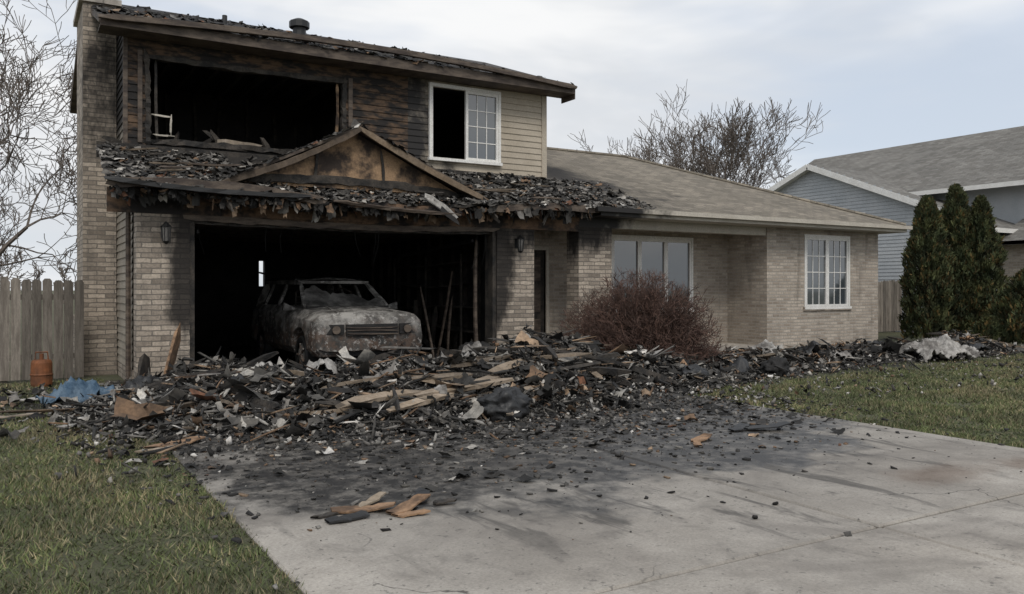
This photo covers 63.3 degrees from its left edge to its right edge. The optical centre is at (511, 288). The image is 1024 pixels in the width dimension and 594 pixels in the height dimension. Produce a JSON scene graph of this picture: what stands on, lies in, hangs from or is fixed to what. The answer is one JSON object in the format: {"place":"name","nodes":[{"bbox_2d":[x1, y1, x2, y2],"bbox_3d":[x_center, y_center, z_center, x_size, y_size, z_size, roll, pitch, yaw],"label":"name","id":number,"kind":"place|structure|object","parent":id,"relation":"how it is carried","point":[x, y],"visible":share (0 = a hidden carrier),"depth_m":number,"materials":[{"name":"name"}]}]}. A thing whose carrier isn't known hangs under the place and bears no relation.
{"place":"outdoors","nodes":[
{"label":"outdoors","id":0,"kind":"place"},
{"bbox_2d":[0,290,1023,593],"bbox_3d":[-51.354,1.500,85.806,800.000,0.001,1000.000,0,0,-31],"label":"lawn ground","id":1,"kind":"structure","parent":0,"point":[96,564],"depth_m":5.25,"materials":[{"name":"green plant"}]},
{"bbox_2d":[0,130,67,280],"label":"bare tree","id":2,"kind":"object","parent":1,"relation":"on","point":[9,203],"visible":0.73,"depth_m":29.16,"materials":[{"name":"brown plant"}]},
{"bbox_2d":[0,248,74,303],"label":"distant trees","id":3,"kind":"object","parent":1,"relation":"on","point":[35,266],"visible":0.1,"depth_m":80.84,"materials":[{"name":"brown plant"}]},
{"bbox_2d":[0,0,76,283],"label":"bare tree","id":4,"kind":"object","parent":1,"relation":"on","point":[21,77],"visible":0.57,"depth_m":22.67,"materials":[{"name":"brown plant"}]},
{"bbox_2d":[30,351,52,386],"bbox_3d":[-7.197,1.235,12.707,0.315,0.529,0.320,0,0,-31],"label":"rusty gas cylinder","id":5,"kind":"object","parent":1,"relation":"on","point":[41,371],"visible":0.95,"depth_m":12.60,"materials":[{"name":"metal"}]},
{"bbox_2d":[0,277,83,382],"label":"wooden fence","id":6,"kind":"object","parent":1,"relation":"on","point":[32,290],"visible":0.94,"depth_m":13.30,"materials":[{"name":"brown wood"}]},
{"bbox_2d":[0,394,102,427],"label":"wood scraps","id":7,"kind":"object","parent":1,"relation":"on","point":[29,414],"visible":0.48,"depth_m":9.41,"materials":[{"name":"brown wood"}]},
{"bbox_2d":[73,0,121,375],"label":"chimney","id":8,"kind":"object","parent":1,"relation":"on","point":[96,121],"visible":0.67,"depth_m":14.36,"materials":[{"name":"brick"}]},
{"bbox_2d":[116,36,141,384],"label":"side wall","id":9,"kind":"structure","parent":1,"relation":"on","point":[124,272],"depth_m":13.60,"materials":[{"name":"beige brick"}]},
{"bbox_2d":[0,377,307,593],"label":"lawn grass","id":10,"kind":"structure","parent":1,"relation":"on","point":[68,491],"depth_m":5.30,"materials":[{"name":"green plant"}]},
{"bbox_2d":[134,436,205,452],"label":"wood scraps","id":11,"kind":"object","parent":1,"relation":"on","point":[158,446],"visible":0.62,"depth_m":7.71,"materials":[{"name":"brown wood"}]},
{"bbox_2d":[132,213,484,369],"bbox_3d":[-4.713,0.025,17.708,6.998,3.050,8.370,0,0,-31],"label":"garage interior","id":12,"kind":"object","parent":1,"relation":"on","point":[434,284],"visible":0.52,"depth_m":20.58,"materials":[{"name":"black"}]},
{"bbox_2d":[102,60,464,158],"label":"rooms","id":13,"kind":"object","parent":12,"relation":"on","point":[200,104],"visible":0.23,"depth_m":17.62,"materials":[{"name":"black"}]},
{"bbox_2d":[70,4,576,113],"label":"roof","id":14,"kind":"structure","parent":13,"relation":"on","point":[179,32],"depth_m":15.03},
{"bbox_2d":[92,4,573,84],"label":"curled shingles","id":15,"kind":"object","parent":14,"relation":"on","point":[123,10],"visible":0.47,"depth_m":15.36,"materials":[{"name":"black"}]},
{"bbox_2d":[251,278,421,364],"bbox_3d":[-3.508,0.642,16.026,2.200,1.695,4.693,0,0,-31],"label":"burnt car","id":16,"kind":"object","parent":12,"relation":"in","point":[316,324],"visible":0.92,"depth_m":14.59,"materials":[{"name":"paint"}]},
{"bbox_2d":[128,37,546,206],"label":"wall","id":17,"kind":"structure","parent":12,"relation":"on","point":[394,109],"depth_m":15.68,"materials":[{"name":"brown wood"}]},
{"bbox_2d":[427,82,502,165],"bbox_3d":[-0.937,-3.285,16.754,1.660,1.530,0.125,0,0,-31],"label":"window","id":18,"kind":"structure","parent":17,"relation":"attached to","point":[482,126],"depth_m":16.92,"materials":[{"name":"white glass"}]},
{"bbox_2d":[134,213,533,378],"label":"garage piers","id":19,"kind":"structure","parent":1,"relation":"on","point":[161,291],"depth_m":12.62,"materials":[{"name":"beige brick"}]},
{"bbox_2d":[160,221,171,243],"bbox_3d":[-5.187,-0.829,12.445,0.152,0.338,0.215,0,0,-31],"label":"wall lantern","id":20,"kind":"object","parent":19,"relation":"attached to","point":[165,226],"depth_m":12.39,"materials":[{"name":"black metal"}]},
{"bbox_2d":[183,206,499,362],"bbox_3d":[-2.684,0.000,14.251,5.647,2.960,0.368,0,0,-31],"label":"garage header","id":21,"kind":"object","parent":19,"relation":"attached to","point":[490,271],"visible":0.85,"depth_m":14.17},
{"bbox_2d":[515,235,524,252],"bbox_3d":[0.150,-0.829,15.639,0.152,0.338,0.215,0,0,-31],"label":"wall lantern","id":22,"kind":"object","parent":19,"relation":"attached to","point":[519,242],"depth_m":15.59,"materials":[{"name":"black metal"}]},
{"bbox_2d":[0,323,1023,589],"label":"debris pile","id":23,"kind":"object","parent":1,"relation":"on","point":[530,375],"visible":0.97,"depth_m":9.73,"materials":[{"name":"black wood"}]},
{"bbox_2d":[35,376,117,406],"bbox_3d":[-5.545,1.296,10.655,0.579,0.376,1.000,0,0,37],"label":"blue tarp","id":24,"kind":"object","parent":23,"relation":"on","point":[71,387],"visible":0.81,"depth_m":10.48,"materials":[{"name":"plastic"}]},
{"bbox_2d":[570,83,791,187],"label":"bare tree","id":25,"kind":"object","parent":1,"relation":"on","point":[684,146],"visible":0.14,"depth_m":43.58,"materials":[{"name":"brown plant"}]},
{"bbox_2d":[622,119,781,188],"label":"bare tree","id":26,"kind":"object","parent":1,"relation":"on","point":[656,146],"visible":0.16,"depth_m":41.65,"materials":[{"name":"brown plant"}]},
{"bbox_2d":[534,227,877,347],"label":"wing walls","id":27,"kind":"structure","parent":1,"relation":"on","point":[754,285],"depth_m":19.70,"materials":[{"name":"beige brick"}]},
{"bbox_2d":[104,168,912,235],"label":"eaves","id":28,"kind":"object","parent":27,"relation":"on","point":[649,220],"visible":0.52,"depth_m":15.28,"materials":[{"name":"black wood"}]},
{"bbox_2d":[121,147,560,199],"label":"fallen battens","id":29,"kind":"object","parent":28,"relation":"on","point":[228,165],"visible":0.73,"depth_m":13.30,"materials":[{"name":"brown wood"}]},
{"bbox_2d":[109,184,592,223],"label":"hanging shreds","id":30,"kind":"object","parent":28,"relation":"hanging from","point":[190,199],"visible":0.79,"depth_m":13.19,"materials":[{"name":"black"}]},
{"bbox_2d":[221,126,488,199],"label":"gable","id":31,"kind":"structure","parent":28,"relation":"on","point":[358,157],"depth_m":13.96,"materials":[{"name":"brown wood"}]},
{"bbox_2d":[220,118,485,195],"bbox_3d":[-2.882,-2.219,14.531,4.696,1.318,1.925,0,0,-31],"label":"gable roofing","id":32,"kind":"object","parent":31,"relation":"on","point":[355,123],"visible":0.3,"depth_m":13.56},
{"bbox_2d":[94,140,656,208],"bbox_3d":[-1.834,-1.881,15.047,10.228,1.035,2.133,0,0,-31],"label":"burnt roofing","id":33,"kind":"object","parent":28,"relation":"on","point":[145,167],"visible":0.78,"depth_m":14.09,"materials":[{"name":"black"}]},
{"bbox_2d":[96,141,905,230],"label":"roof","id":34,"kind":"structure","parent":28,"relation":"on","point":[659,186],"depth_m":19.77,"materials":[{"name":"grey"}]},
{"bbox_2d":[534,246,548,333],"bbox_3d":[0.300,0.225,17.355,1.020,2.190,0.165,0,0,-31],"label":"front door","id":35,"kind":"structure","parent":27,"relation":"attached to","point":[540,274],"depth_m":17.53,"materials":[{"name":"black wood"}]},
{"bbox_2d":[612,235,694,311],"bbox_3d":[3.237,-0.315,19.078,2.490,1.750,0.105,0,0,-31],"label":"porch window","id":36,"kind":"structure","parent":27,"relation":"attached to","point":[673,256],"depth_m":19.15,"materials":[{"name":"grey glass"}]},
{"bbox_2d":[804,234,851,308],"bbox_3d":[7.710,-0.390,20.309,1.710,1.800,0.105,0,0,-31],"label":"wing window","id":37,"kind":"structure","parent":27,"relation":"in","point":[826,271],"depth_m":20.30,"materials":[{"name":"white plastic"}]},
{"bbox_2d":[634,97,830,188],"bbox_3d":[10.963,-3.778,40.222,11.482,10.695,8.528,0,0,-31],"label":"bare tree","id":38,"kind":"object","parent":1,"relation":"on","point":[736,137],"visible":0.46,"depth_m":39.53,"materials":[{"name":"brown plant"}]},
{"bbox_2d":[706,343,775,352],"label":"porch floor","id":39,"kind":"structure","parent":1,"relation":"on","point":[739,345],"depth_m":19.24,"materials":[{"name":"concrete"}]},
{"bbox_2d":[878,280,901,331],"bbox_3d":[10.417,0.613,26.726,7.287,1.774,0.174,0,0,-31],"label":"wooden fence","id":40,"kind":"object","parent":1,"relation":"on","point":[889,306],"visible":0.26,"depth_m":28.01,"materials":[{"name":"brown wood"}]},
{"bbox_2d":[897,194,961,338],"bbox_3d":[11.244,-0.526,22.505,1.701,4.053,1.706,0,0,-31],"label":"arborvitae tree","id":41,"kind":"object","parent":1,"relation":"on","point":[926,249],"visible":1,"depth_m":22.15,"materials":[{"name":"green plant"}]},
{"bbox_2d":[899,334,983,362],"bbox_3d":[8.848,1.220,17.175,1.579,0.562,0.843,0,0,-20],"label":"crumpled sheet","id":42,"kind":"object","parent":1,"relation":"on","point":[944,346],"visible":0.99,"depth_m":17.00,"materials":[{"name":"white plastic"}]},
{"bbox_2d":[930,183,992,336],"bbox_3d":[12.178,-0.705,22.828,1.794,4.409,1.827,0,0,22],"label":"arborvitae tree","id":43,"kind":"object","parent":1,"relation":"on","point":[955,211],"visible":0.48,"depth_m":22.34,"materials":[{"name":"green plant"}]},
{"bbox_2d":[955,194,1009,332],"bbox_3d":[12.651,-0.526,22.503,1.673,4.052,1.587,0,0,3],"label":"arborvitae tree","id":44,"kind":"object","parent":1,"relation":"on","point":[989,252],"visible":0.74,"depth_m":22.11,"materials":[{"name":"green plant"}]},
{"bbox_2d":[964,315,1020,342],"bbox_3d":[11.823,1.074,20.547,1.170,0.851,1.062,0,0,-6],"label":"evergreen shrub","id":45,"kind":"object","parent":1,"relation":"on","point":[991,327],"visible":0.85,"depth_m":20.25,"materials":[{"name":"green plant"}]},
{"bbox_2d":[981,268,1023,344],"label":"evergreen shrub","id":46,"kind":"object","parent":1,"relation":"on","point":[1011,313],"visible":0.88,"depth_m":20.34,"materials":[{"name":"green plant"}]},
{"bbox_2d":[0,0,1023,290],"label":"sky","id":47,"kind":"structure","parent":0,"point":[888,73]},
{"bbox_2d":[169,394,1023,593],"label":"driveway","id":48,"kind":"structure","parent":0,"point":[921,527],"depth_m":5.47,"materials":[{"name":"concrete"}]},
{"bbox_2d":[120,375,172,394],"bbox_3d":[-4.877,1.319,11.068,0.722,0.334,0.521,0,0,-36],"label":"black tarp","id":49,"kind":"object","parent":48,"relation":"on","point":[138,380],"visible":0.34,"depth_m":10.95,"materials":[{"name":"plastic"}]},
{"bbox_2d":[310,487,456,523],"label":"wood scraps","id":50,"kind":"object","parent":48,"relation":"on","point":[400,510],"visible":1,"depth_m":5.47,"materials":[{"name":"brown wood"}]},
{"bbox_2d":[691,433,711,445],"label":"wood scraps","id":51,"kind":"object","parent":48,"relation":"on","point":[697,440],"visible":1,"depth_m":8.00,"materials":[{"name":"brown wood"}]},
{"bbox_2d":[728,418,790,430],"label":"roofing scraps","id":52,"kind":"object","parent":48,"relation":"on","point":[762,423],"visible":1,"depth_m":8.63,"materials":[{"name":"black plastic"}]},
{"bbox_2d":[688,352,1023,447],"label":"lawn grass","id":53,"kind":"structure","parent":0,"point":[978,391],"depth_m":11.27,"materials":[{"name":"green plant"}]},
{"bbox_2d":[767,126,1023,331],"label":"neighbour house","id":54,"kind":"structure","parent":0,"point":[896,183],"depth_m":29.62,"materials":[{"name":"grey"}]},
{"label":"planting bed","id":55,"kind":"object","parent":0,"visible":0},
{"bbox_2d":[556,267,731,363],"bbox_3d":[2.348,0.571,14.911,3.331,1.954,3.043,0,0,-31],"label":"bare shrub","id":56,"kind":"object","parent":55,"relation":"on","point":[643,318],"visible":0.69,"depth_m":14.38,"materials":[{"name":"brown plant"}]}
]}

